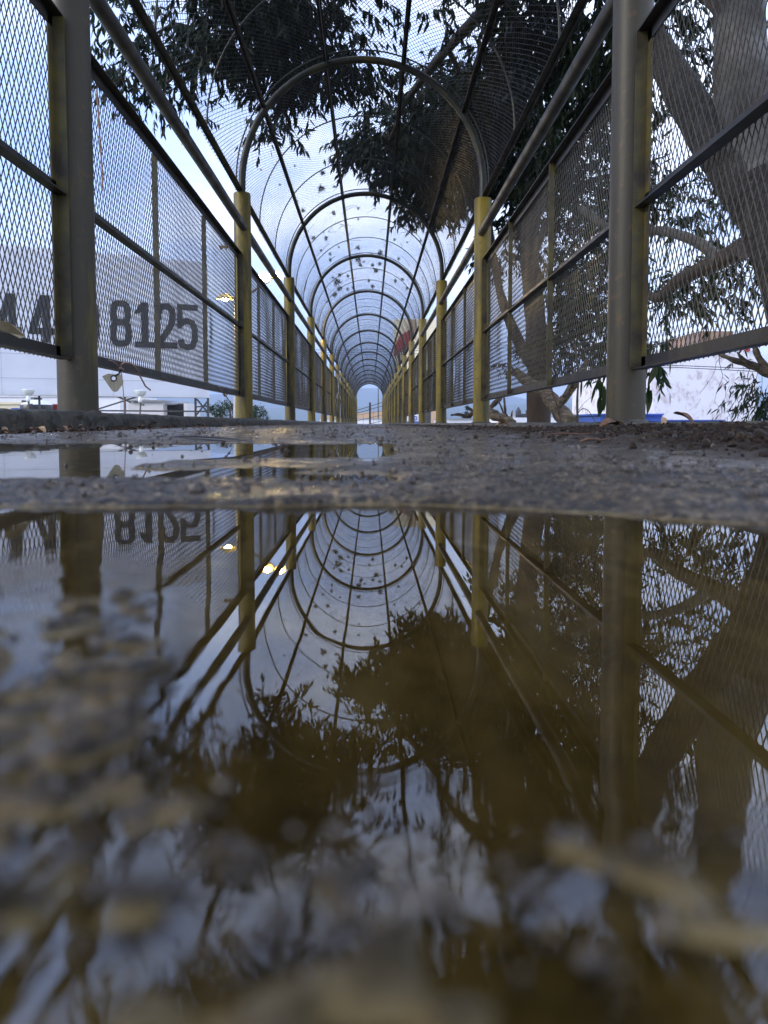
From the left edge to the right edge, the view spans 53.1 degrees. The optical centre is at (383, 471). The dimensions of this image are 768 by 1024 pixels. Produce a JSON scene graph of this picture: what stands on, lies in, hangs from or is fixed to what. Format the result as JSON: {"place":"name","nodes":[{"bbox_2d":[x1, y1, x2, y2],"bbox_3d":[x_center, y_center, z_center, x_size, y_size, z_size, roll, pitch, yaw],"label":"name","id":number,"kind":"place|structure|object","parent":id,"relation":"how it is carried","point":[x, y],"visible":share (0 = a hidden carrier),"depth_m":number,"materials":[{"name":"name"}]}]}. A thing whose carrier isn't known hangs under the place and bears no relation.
{"place":"outdoors","nodes":[
{"label":"outdoors","id":0,"kind":"place"},
{"bbox_2d":[0,402,22,408],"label":"house","id":1,"kind":"structure","parent":0,"point":[11,405],"depth_m":33.60,"materials":[{"name":"white paint"}]},
{"bbox_2d":[20,398,52,409],"bbox_3d":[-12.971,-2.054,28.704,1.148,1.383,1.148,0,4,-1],"label":"car","id":2,"kind":"object","parent":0,"point":[44,404],"visible":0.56,"depth_m":28.30,"materials":[{"name":"white metal"}]},
{"bbox_2d":[0,395,156,412],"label":"pale hall","id":3,"kind":"structure","parent":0,"point":[104,401],"depth_m":59.41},
{"bbox_2d":[320,418,381,423],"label":"white wall","id":4,"kind":"structure","parent":0,"point":[364,421],"depth_m":79.81,"materials":[{"name":"paint"}]},
{"bbox_2d":[147,388,571,408],"bbox_3d":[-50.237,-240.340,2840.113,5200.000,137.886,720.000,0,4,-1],"label":"hills","id":5,"kind":"structure","parent":0,"point":[365,396],"depth_m":2659.85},
{"bbox_2d":[357,402,381,423],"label":"stair railing","id":6,"kind":"object","parent":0,"point":[369,406],"visible":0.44,"depth_m":65.76,"materials":[{"name":"metal"}]},
{"bbox_2d":[320,411,435,422],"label":"tan building","id":7,"kind":"structure","parent":0,"point":[433,415],"depth_m":99.73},
{"bbox_2d":[0,0,767,398],"label":"sky","id":8,"kind":"structure","parent":0,"point":[172,145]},
{"bbox_2d":[200,399,767,421],"bbox_3d":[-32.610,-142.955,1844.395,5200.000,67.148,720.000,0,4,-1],"label":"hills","id":9,"kind":"structure","parent":0,"point":[278,413],"depth_m":1643.00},
{"bbox_2d":[574,344,594,421],"bbox_3d":[1.964,-0.872,7.623,0.145,0.820,0.339,-2,4,-34],"label":"bare sapling","id":10,"kind":"object","parent":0,"point":[577,409],"visible":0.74,"depth_m":7.60,"materials":[{"name":"brown plant"}]},
{"bbox_2d":[649,420,725,421],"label":"blue parapet","id":11,"kind":"structure","parent":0,"point":[685,420],"depth_m":18.09,"materials":[{"name":"paint"}]},
{"bbox_2d":[663,365,755,371],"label":"overhead cables","id":12,"kind":"object","parent":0,"point":[705,368],"visible":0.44,"depth_m":16.01,"materials":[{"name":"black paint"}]},
{"bbox_2d":[707,331,767,421],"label":"leafy clump","id":13,"kind":"object","parent":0,"point":[759,411],"visible":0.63,"depth_m":5.30,"materials":[{"name":"green plant"}]},
{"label":"bridge slab","id":14,"kind":"structure","parent":0,"visible":0},
{"bbox_2d":[0,408,357,432],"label":"kerb","id":15,"kind":"structure","parent":14,"relation":"on","point":[13,420],"depth_m":2.82,"materials":[{"name":"concrete"}]},
{"bbox_2d":[52,0,101,413],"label":"steel post","id":16,"kind":"object","parent":15,"relation":"on","point":[77,383],"visible":0.67,"depth_m":2.71,"materials":[{"name":"metal"}]},
{"bbox_2d":[0,0,72,359],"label":"panel","id":17,"kind":"object","parent":16,"relation":"attached to","point":[55,182],"visible":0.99,"depth_m":2.56,"materials":[{"name":"paint"}]},
{"bbox_2d":[0,320,25,337],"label":"palm scrap","id":18,"kind":"object","parent":17,"relation":"on","point":[10,328],"visible":1,"depth_m":2.26,"materials":[{"name":"plant"}]},
{"bbox_2d":[91,53,244,396],"bbox_3d":[-1.169,-1.096,4.585,0.085,1.172,3.523,0,4,-1],"label":"panel","id":19,"kind":"object","parent":16,"relation":"attached to","point":[105,83],"visible":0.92,"depth_m":4.01,"materials":[{"name":"paint"}]},
{"bbox_2d":[96,90,102,191],"bbox_3d":[-1.126,-1.307,3.044,0.006,0.380,0.050,0,4,-1],"label":"loose wire","id":20,"kind":"object","parent":19,"relation":"hanging from","point":[99,141],"visible":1,"depth_m":3.04,"materials":[{"name":"metal"}]},
{"bbox_2d":[109,360,150,412],"bbox_3d":[-1.121,-0.366,3.411,0.027,0.228,0.520,0,4,-1],"label":"wire tie","id":21,"kind":"object","parent":19,"relation":"attached to","point":[121,364],"visible":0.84,"depth_m":3.34,"materials":[{"name":"metal"}]},
{"bbox_2d":[102,370,123,391],"bbox_3d":[-1.112,-0.376,3.159,0.009,0.097,0.274,0,4,-1],"label":"plastic tag","id":22,"kind":"object","parent":21,"relation":"hanging from","point":[115,385],"visible":1,"depth_m":3.17,"materials":[{"name":"beige plastic"}]},
{"bbox_2d":[90,0,246,230],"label":"handrail","id":23,"kind":"object","parent":16,"relation":"attached to","point":[102,10],"visible":0.95,"depth_m":3.72,"materials":[{"name":"metal"}]},
{"bbox_2d":[127,0,591,196],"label":"roof bay","id":24,"kind":"object","parent":16,"relation":"on","point":[151,31],"visible":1,"depth_m":5.28,"materials":[{"name":"paint"}]},
{"bbox_2d":[233,191,253,418],"bbox_3d":[-1.176,-1.369,6.418,0.168,1.866,0.167,0,4,-1],"label":"steel post","id":25,"kind":"object","parent":15,"relation":"on","point":[242,242],"visible":0.76,"depth_m":6.36,"materials":[{"name":"metal"}]},
{"bbox_2d":[251,265,290,405],"bbox_3d":[-1.234,-1.325,8.267,0.085,1.172,3.523,0,4,-1],"label":"panel","id":26,"kind":"object","parent":25,"relation":"attached to","point":[267,348],"visible":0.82,"depth_m":8.34,"materials":[{"name":"paint"}]},
{"bbox_2d":[251,233,292,301],"bbox_3d":[-1.193,-2.128,8.218,0.068,0.073,3.690,0,4,-1],"label":"handrail","id":27,"kind":"object","parent":25,"relation":"attached to","point":[257,249],"visible":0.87,"depth_m":7.82,"materials":[{"name":"metal"}]},
{"bbox_2d":[237,54,486,279],"bbox_3d":[-0.199,-2.918,8.172,2.090,1.242,3.720,1,4,-1],"label":"roof bay","id":28,"kind":"object","parent":25,"relation":"on","point":[284,88],"visible":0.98,"depth_m":7.51,"materials":[{"name":"paint"}]},
{"bbox_2d":[284,277,295,420],"bbox_3d":[-1.240,-1.598,10.098,0.168,1.866,0.167,0,4,-1],"label":"steel post","id":29,"kind":"object","parent":15,"relation":"on","point":[289,285],"visible":0.66,"depth_m":10.05,"materials":[{"name":"metal"}]},
{"bbox_2d":[295,324,311,410],"bbox_3d":[-1.299,-1.554,11.950,0.085,1.172,3.523,0,4,-1],"label":"panel","id":30,"kind":"object","parent":29,"relation":"attached to","point":[304,359],"visible":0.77,"depth_m":12.42,"materials":[{"name":"paint"}]},
{"bbox_2d":[295,303,312,334],"bbox_3d":[-1.258,-2.357,11.900,0.068,0.073,3.690,0,4,-1],"label":"handrail","id":31,"kind":"object","parent":29,"relation":"attached to","point":[302,319],"visible":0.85,"depth_m":11.79,"materials":[{"name":"metal"}]},
{"bbox_2d":[287,190,443,318],"bbox_3d":[-0.264,-3.147,11.855,2.090,1.242,3.720,1,4,-1],"label":"roof bay","id":32,"kind":"object","parent":29,"relation":"on","point":[372,194],"visible":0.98,"depth_m":11.32,"materials":[{"name":"paint"}]},
{"bbox_2d":[303,195,433,290],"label":"fallen twigs","id":33,"kind":"object","parent":32,"relation":"on","point":[383,243],"visible":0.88,"depth_m":11.55,"materials":[{"name":"brown plant"}]},
{"bbox_2d":[307,316,315,421],"bbox_3d":[-1.306,-1.827,13.782,0.168,1.866,0.167,0,4,-1],"label":"steel post","id":34,"kind":"object","parent":15,"relation":"on","point":[311,340],"visible":0.66,"depth_m":13.72,"materials":[{"name":"metal"}]},
{"bbox_2d":[309,253,423,340],"bbox_3d":[-0.330,-3.377,15.537,2.090,1.242,3.720,1,4,-1],"label":"roof bay","id":35,"kind":"object","parent":34,"relation":"on","point":[352,282],"visible":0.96,"depth_m":15.09,"materials":[{"name":"paint"}]},
{"bbox_2d":[320,339,326,421],"bbox_3d":[-1.370,-2.056,17.463,0.168,1.866,0.167,0,4,-1],"label":"steel post","id":36,"kind":"object","parent":15,"relation":"on","point":[323,342],"visible":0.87,"depth_m":17.41,"materials":[{"name":"metal"}]},
{"bbox_2d":[315,351,323,413],"bbox_3d":[-1.364,-1.783,15.632,0.085,1.172,3.523,0,4,-1],"label":"panel","id":37,"kind":"object","parent":36,"relation":"attached to","point":[319,378],"visible":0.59,"depth_m":16.48,"materials":[{"name":"paint"}]},
{"bbox_2d":[329,354,334,421],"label":"steel post","id":38,"kind":"object","parent":15,"relation":"on","point":[332,416],"visible":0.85,"depth_m":21.09,"materials":[{"name":"metal"}]},
{"bbox_2d":[327,367,331,414],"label":"panel","id":39,"kind":"object","parent":38,"relation":"attached to","point":[329,406],"visible":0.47,"depth_m":20.21,"materials":[{"name":"paint"}]},
{"bbox_2d":[334,376,337,416],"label":"panel","id":40,"kind":"object","parent":38,"relation":"attached to","point":[335,389],"visible":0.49,"depth_m":24.20,"materials":[{"name":"paint"}]},
{"bbox_2d":[331,313,405,364],"bbox_3d":[-0.460,-3.835,22.902,2.090,1.242,3.720,1,4,-1],"label":"roof bay","id":41,"kind":"object","parent":38,"relation":"on","point":[392,334],"visible":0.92,"depth_m":22.53,"materials":[{"name":"paint"}]},
{"bbox_2d":[335,364,339,421],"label":"steel post","id":42,"kind":"object","parent":15,"relation":"on","point":[337,366],"visible":0.56,"depth_m":24.78,"materials":[{"name":"metal"}]},
{"bbox_2d":[337,330,399,372],"bbox_3d":[-0.525,-4.064,26.584,2.090,1.242,3.720,1,4,-1],"label":"roof bay","id":43,"kind":"object","parent":42,"relation":"on","point":[342,346],"visible":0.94,"depth_m":26.30,"materials":[{"name":"paint"}]},
{"bbox_2d":[340,372,343,422],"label":"steel post","id":44,"kind":"object","parent":15,"relation":"on","point":[342,384],"visible":0.66,"depth_m":28.46,"materials":[{"name":"metal"}]},
{"bbox_2d":[344,378,346,422],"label":"steel post","id":45,"kind":"object","parent":15,"relation":"on","point":[345,388],"visible":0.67,"depth_m":32.14,"materials":[{"name":"metal"}]},
{"bbox_2d":[344,351,392,382],"bbox_3d":[-0.655,-4.522,33.949,2.090,1.242,3.720,1,4,-1],"label":"roof bay","id":46,"kind":"object","parent":45,"relation":"on","point":[380,358],"visible":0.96,"depth_m":33.66,"materials":[{"name":"paint"}]},
{"bbox_2d":[0,423,767,1023],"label":"bridge deck","id":47,"kind":"structure","parent":14,"relation":"on","point":[462,711],"depth_m":0.06,"materials":[{"name":"concrete"}]},
{"bbox_2d":[3,426,225,433],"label":"dirt clods","id":48,"kind":"object","parent":47,"relation":"on","point":[79,430],"visible":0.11,"depth_m":2.31,"materials":[{"name":"soil"}]},
{"bbox_2d":[0,423,320,433],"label":"leaf litter","id":49,"kind":"object","parent":47,"relation":"on","point":[82,428],"visible":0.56,"depth_m":2.54,"materials":[{"name":"plant"}]},
{"bbox_2d":[0,422,767,499],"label":"grit","id":50,"kind":"object","parent":47,"relation":"on","point":[195,487],"visible":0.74,"depth_m":0.33,"materials":[{"name":"gravel"}]},
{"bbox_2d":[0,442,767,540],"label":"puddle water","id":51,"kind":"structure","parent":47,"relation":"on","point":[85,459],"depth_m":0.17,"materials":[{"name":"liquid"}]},
{"bbox_2d":[0,588,183,728],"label":"wet grains","id":52,"kind":"object","parent":51,"relation":"on","point":[174,702],"visible":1,"depth_m":0.06},
{"bbox_2d":[173,436,252,444],"bbox_3d":[-0.133,-0.024,0.597,0.061,0.007,0.060,0,4,-1],"label":"wire curl","id":53,"kind":"object","parent":51,"relation":"on","point":[186,437],"visible":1,"depth_m":0.61,"materials":[{"name":"metal"}]},
{"bbox_2d":[0,587,762,996],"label":"wet grains","id":54,"kind":"object","parent":51,"relation":"on","point":[132,887],"visible":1,"depth_m":0.03},
{"bbox_2d":[388,421,767,456],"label":"dirt clods","id":55,"kind":"object","parent":47,"relation":"on","point":[700,435],"visible":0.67,"depth_m":0.94,"materials":[{"name":"soil"}]},
{"bbox_2d":[753,429,765,438],"bbox_3d":[0.295,-0.029,0.605,0.008,0.009,0.010,-47,4,-22],"label":"pebble","id":56,"kind":"object","parent":47,"relation":"on","point":[759,433],"visible":0.93,"depth_m":0.60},
{"bbox_2d":[382,421,767,426],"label":"kerb","id":57,"kind":"structure","parent":14,"relation":"on","point":[532,424],"depth_m":3.85,"materials":[{"name":"concrete"}]},
{"bbox_2d":[384,393,385,423],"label":"steel post","id":58,"kind":"object","parent":57,"relation":"on","point":[385,408],"visible":0.54,"depth_m":46.90,"materials":[{"name":"metal"}]},
{"bbox_2d":[353,374,385,392],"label":"roof bay","id":59,"kind":"object","parent":58,"relation":"on","point":[369,376],"visible":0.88,"depth_m":48.24,"materials":[{"name":"paint"}]},
{"bbox_2d":[386,390,386,422],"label":"steel post","id":60,"kind":"object","parent":57,"relation":"on","point":[386,406],"visible":0.48,"depth_m":43.22,"materials":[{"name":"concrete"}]},
{"bbox_2d":[351,370,386,389],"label":"roof bay","id":61,"kind":"object","parent":60,"relation":"on","point":[357,376],"visible":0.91,"depth_m":44.91,"materials":[{"name":"paint"}]},
{"bbox_2d":[387,387,388,423],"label":"steel post","id":62,"kind":"object","parent":57,"relation":"on","point":[387,404],"visible":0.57,"depth_m":39.55,"materials":[{"name":"metal"}]},
{"bbox_2d":[349,365,388,386],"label":"roof bay","id":63,"kind":"object","parent":62,"relation":"on","point":[356,371],"visible":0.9,"depth_m":41.23,"materials":[{"name":"paint"}]},
{"bbox_2d":[389,383,390,422],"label":"steel post","id":64,"kind":"object","parent":57,"relation":"on","point":[389,401],"visible":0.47,"depth_m":35.85,"materials":[{"name":"metal"}]},
{"bbox_2d":[347,359,390,385],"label":"roof bay","id":65,"kind":"object","parent":64,"relation":"on","point":[363,363],"visible":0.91,"depth_m":37.43,"materials":[{"name":"paint"}]},
{"bbox_2d":[393,373,396,423],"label":"steel post","id":66,"kind":"object","parent":57,"relation":"on","point":[395,384],"visible":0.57,"depth_m":28.48,"materials":[{"name":"metal"}]},
{"bbox_2d":[341,342,395,378],"bbox_3d":[-0.590,-4.293,30.266,2.090,1.242,3.720,1,4,-1],"label":"roof bay","id":67,"kind":"object","parent":66,"relation":"on","point":[390,357],"visible":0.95,"depth_m":30.04,"materials":[{"name":"paint"}]},
{"bbox_2d":[397,365,401,422],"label":"steel post","id":68,"kind":"object","parent":57,"relation":"on","point":[399,377],"visible":0.69,"depth_m":24.82,"materials":[{"name":"metal"}]},
{"bbox_2d":[399,378,401,417],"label":"panel","id":69,"kind":"object","parent":68,"relation":"attached to","point":[400,394],"visible":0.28,"depth_m":24.67,"materials":[{"name":"paint"}]},
{"bbox_2d":[401,355,406,423],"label":"steel post","id":70,"kind":"object","parent":57,"relation":"on","point":[404,369],"visible":0.66,"depth_m":21.12,"materials":[{"name":"metal"}]},
{"bbox_2d":[404,368,408,416],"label":"panel","id":71,"kind":"object","parent":70,"relation":"attached to","point":[406,385],"visible":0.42,"depth_m":20.20,"materials":[{"name":"paint"}]},
{"bbox_2d":[408,341,414,422],"bbox_3d":[0.629,-2.026,17.500,0.168,1.866,0.167,0,4,-1],"label":"steel post","id":72,"kind":"object","parent":57,"relation":"on","point":[411,418],"visible":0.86,"depth_m":17.44,"materials":[{"name":"metal"}]},
{"bbox_2d":[322,289,412,354],"bbox_3d":[-0.395,-3.606,19.219,2.090,1.242,3.720,1,4,-1],"label":"roof bay","id":73,"kind":"object","parent":72,"relation":"on","point":[404,314],"visible":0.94,"depth_m":18.87,"materials":[{"name":"paint"}]},
{"bbox_2d":[411,353,418,414],"bbox_3d":[0.677,-1.752,15.670,0.065,1.172,3.523,0,4,-1],"label":"panel","id":74,"kind":"object","parent":72,"relation":"attached to","point":[415,392],"visible":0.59,"depth_m":16.27,"materials":[{"name":"paint"}]},
{"bbox_2d":[419,319,426,422],"bbox_3d":[0.695,-1.796,13.818,0.168,1.866,0.167,0,4,-1],"label":"steel post","id":75,"kind":"object","parent":57,"relation":"on","point":[422,341],"visible":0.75,"depth_m":13.76,"materials":[{"name":"metal"}]},
{"bbox_2d":[436,280,446,422],"bbox_3d":[0.760,-1.567,10.136,0.168,1.866,0.167,0,4,-1],"label":"steel post","id":76,"kind":"object","parent":57,"relation":"on","point":[441,311],"visible":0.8,"depth_m":10.09,"materials":[{"name":"metal"}]},
{"bbox_2d":[420,307,435,336],"bbox_3d":[0.712,-2.326,11.937,0.068,0.073,3.690,0,4,-1],"label":"handrail","id":77,"kind":"object","parent":76,"relation":"attached to","point":[429,322],"visible":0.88,"depth_m":11.90,"materials":[{"name":"metal"}]},
{"bbox_2d":[422,328,435,412],"bbox_3d":[0.742,-1.523,11.988,0.065,1.172,3.523,0,4,-1],"label":"panel","id":78,"kind":"object","parent":76,"relation":"attached to","point":[429,376],"visible":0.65,"depth_m":12.55,"materials":[{"name":"paint"}]},
{"bbox_2d":[471,197,490,422],"bbox_3d":[0.825,-1.338,6.453,0.168,1.866,0.167,0,4,-1],"label":"steel post","id":79,"kind":"object","parent":57,"relation":"on","point":[482,246],"visible":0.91,"depth_m":6.40,"materials":[{"name":"metal"}]},
{"bbox_2d":[438,239,473,304],"bbox_3d":[0.777,-2.097,8.255,0.068,0.073,3.690,0,4,-1],"label":"handrail","id":80,"kind":"object","parent":79,"relation":"attached to","point":[469,253],"visible":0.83,"depth_m":7.92,"materials":[{"name":"metal"}]},
{"bbox_2d":[441,272,473,408],"bbox_3d":[0.807,-1.294,8.305,0.065,1.172,3.523,0,4,-1],"label":"panel","id":81,"kind":"object","parent":79,"relation":"attached to","point":[463,334],"visible":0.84,"depth_m":8.44,"materials":[{"name":"paint"}]},
{"bbox_2d":[490,397,506,413],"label":"snapped branches","id":82,"kind":"object","parent":57,"relation":"on","point":[495,402],"visible":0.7,"depth_m":7.46,"materials":[{"name":"brown plant"}]},
{"bbox_2d":[490,407,515,422],"bbox_3d":[1.019,-0.495,6.894,0.343,0.182,0.134,3,5,42],"label":"broken log","id":83,"kind":"object","parent":57,"relation":"on","point":[495,414],"visible":0.59,"depth_m":6.86,"materials":[{"name":"brown wood"}]},
{"bbox_2d":[606,0,653,421],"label":"steel post","id":84,"kind":"object","parent":57,"relation":"on","point":[625,393],"visible":0.6,"depth_m":2.74,"materials":[{"name":"metal"}]},
{"bbox_2d":[478,0,612,235],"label":"handrail","id":85,"kind":"object","parent":84,"relation":"attached to","point":[597,34],"visible":0.95,"depth_m":3.71,"materials":[{"name":"metal"}]},
{"bbox_2d":[481,68,611,400],"bbox_3d":[0.872,-1.065,4.623,0.065,1.172,3.523,0,4,-1],"label":"panel","id":86,"kind":"object","parent":84,"relation":"attached to","point":[595,104],"visible":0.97,"depth_m":4.04,"materials":[{"name":"paint"}]},
{"bbox_2d":[630,0,767,369],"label":"panel","id":87,"kind":"object","parent":84,"relation":"attached to","point":[645,195],"visible":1,"depth_m":2.33,"materials":[{"name":"paint"}]},
{"label":"ground","id":88,"kind":"structure","parent":0,"visible":0},
{"bbox_2d":[0,244,208,416],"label":"painted board","id":89,"kind":"object","parent":88,"relation":"on","point":[19,371],"visible":0.32,"depth_m":26.02,"materials":[{"name":"white paint"}]},
{"bbox_2d":[21,389,34,409],"bbox_3d":[-11.071,-2.138,23.936,0.374,0.848,0.374,-3,5,-38],"label":"floodlight","id":90,"kind":"object","parent":89,"relation":"attached to","point":[28,393],"visible":0.99,"depth_m":23.84,"materials":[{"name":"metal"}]},
{"bbox_2d":[134,390,145,413],"bbox_3d":[-7.855,-2.196,24.791,0.374,0.848,0.374,-3,5,-38],"label":"floodlight","id":91,"kind":"object","parent":89,"relation":"attached to","point":[140,393],"visible":0.99,"depth_m":24.70,"materials":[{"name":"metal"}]},
{"bbox_2d":[128,400,199,416],"bbox_3d":[-9.081,0.244,32.122,2.327,6.363,2.800,0,4,-1],"label":"white hut","id":92,"kind":"object","parent":88,"relation":"on","point":[164,405],"visible":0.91,"depth_m":30.76,"materials":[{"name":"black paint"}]},
{"bbox_2d":[167,404,183,415],"bbox_3d":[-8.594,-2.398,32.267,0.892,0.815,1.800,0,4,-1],"label":"doorway","id":93,"kind":"structure","parent":92,"relation":"in","point":[180,407],"depth_m":31.36,"materials":[{"name":"black paint"}]},
{"bbox_2d":[204,398,255,417],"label":"tree","id":94,"kind":"object","parent":88,"relation":"on","point":[220,410],"visible":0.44,"depth_m":41.36,"materials":[{"name":"green plant"}]},
{"bbox_2d":[216,270,283,417],"bbox_3d":[-3.045,-0.062,17.300,1.490,8.816,0.895,2,4,28],"label":"street lamp","id":95,"kind":"object","parent":88,"relation":"on","point":[265,276],"visible":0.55,"depth_m":17.12,"materials":[{"name":"metal"}]},
{"bbox_2d":[253,403,269,418],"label":"tree","id":96,"kind":"object","parent":88,"relation":"on","point":[258,413],"visible":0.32,"depth_m":43.66,"materials":[{"name":"green plant"}]},
{"bbox_2d":[394,319,435,422],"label":"roadside billboard","id":97,"kind":"object","parent":88,"relation":"on","point":[431,328],"visible":0.16,"depth_m":45.62,"materials":[{"name":"red paint"}]},
{"bbox_2d":[90,0,767,401],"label":"overhanging tree","id":98,"kind":"object","parent":88,"relation":"on","point":[596,72],"visible":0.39,"depth_m":7.72,"materials":[{"name":"green plant"}]},
{"bbox_2d":[580,360,605,416],"bbox_3d":[1.075,-0.420,3.877,0.149,0.290,0.077,0,4,-1],"label":"leaf sprig","id":99,"kind":"object","parent":98,"relation":"hanging from","point":[601,400],"visible":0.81,"depth_m":3.90,"materials":[{"name":"green plant"}]},
{"bbox_2d":[646,352,670,414],"bbox_3d":[1.321,-0.424,3.707,0.121,0.303,0.032,0,4,-1],"label":"leaf sprig","id":100,"kind":"object","parent":98,"relation":"hanging from","point":[649,394],"visible":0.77,"depth_m":3.71,"materials":[{"name":"green plant"}]},
{"bbox_2d":[692,347,767,420],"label":"bare branch","id":101,"kind":"object","parent":98,"relation":"attached to","point":[760,367],"visible":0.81,"depth_m":4.59,"materials":[{"name":"brown wood"}]},
{"bbox_2d":[433,418,472,422],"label":"white store","id":102,"kind":"structure","parent":88,"relation":"on","point":[459,420],"depth_m":44.99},
{"bbox_2d":[490,414,555,422],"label":"white workshop","id":103,"kind":"structure","parent":88,"relation":"on","point":[520,417],"depth_m":49.94,"materials":[{"name":"metal"}]},
{"bbox_2d":[465,23,608,422],"bbox_3d":[2.249,-0.705,9.960,2.315,10.970,4.372,0,4,-1],"label":"reddish tree","id":104,"kind":"object","parent":88,"relation":"on","point":[541,406],"visible":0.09,"depth_m":9.46,"materials":[{"name":"red plant"}]},
{"bbox_2d":[579,414,663,421],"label":"blue parapet","id":105,"kind":"structure","parent":88,"relation":"on","point":[589,418],"depth_m":19.20,"materials":[{"name":"paint"}]},
{"bbox_2d":[572,349,757,420],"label":"spotted wall building","id":106,"kind":"structure","parent":88,"relation":"on","point":[687,383],"depth_m":22.07,"materials":[{"name":"white paint"}]},
{"bbox_2d":[668,331,733,349],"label":"rooftop block","id":107,"kind":"structure","parent":106,"relation":"on","point":[697,337],"depth_m":26.20,"materials":[{"name":"brick"}]},
{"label":"steel post","id":108,"kind":"object","parent":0,"visible":0},
{"bbox_2d":[354,378,384,394],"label":"roof bay","id":109,"kind":"object","parent":108,"relation":"on","point":[364,380],"visible":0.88,"depth_m":51.72,"materials":[{"name":"paint"}]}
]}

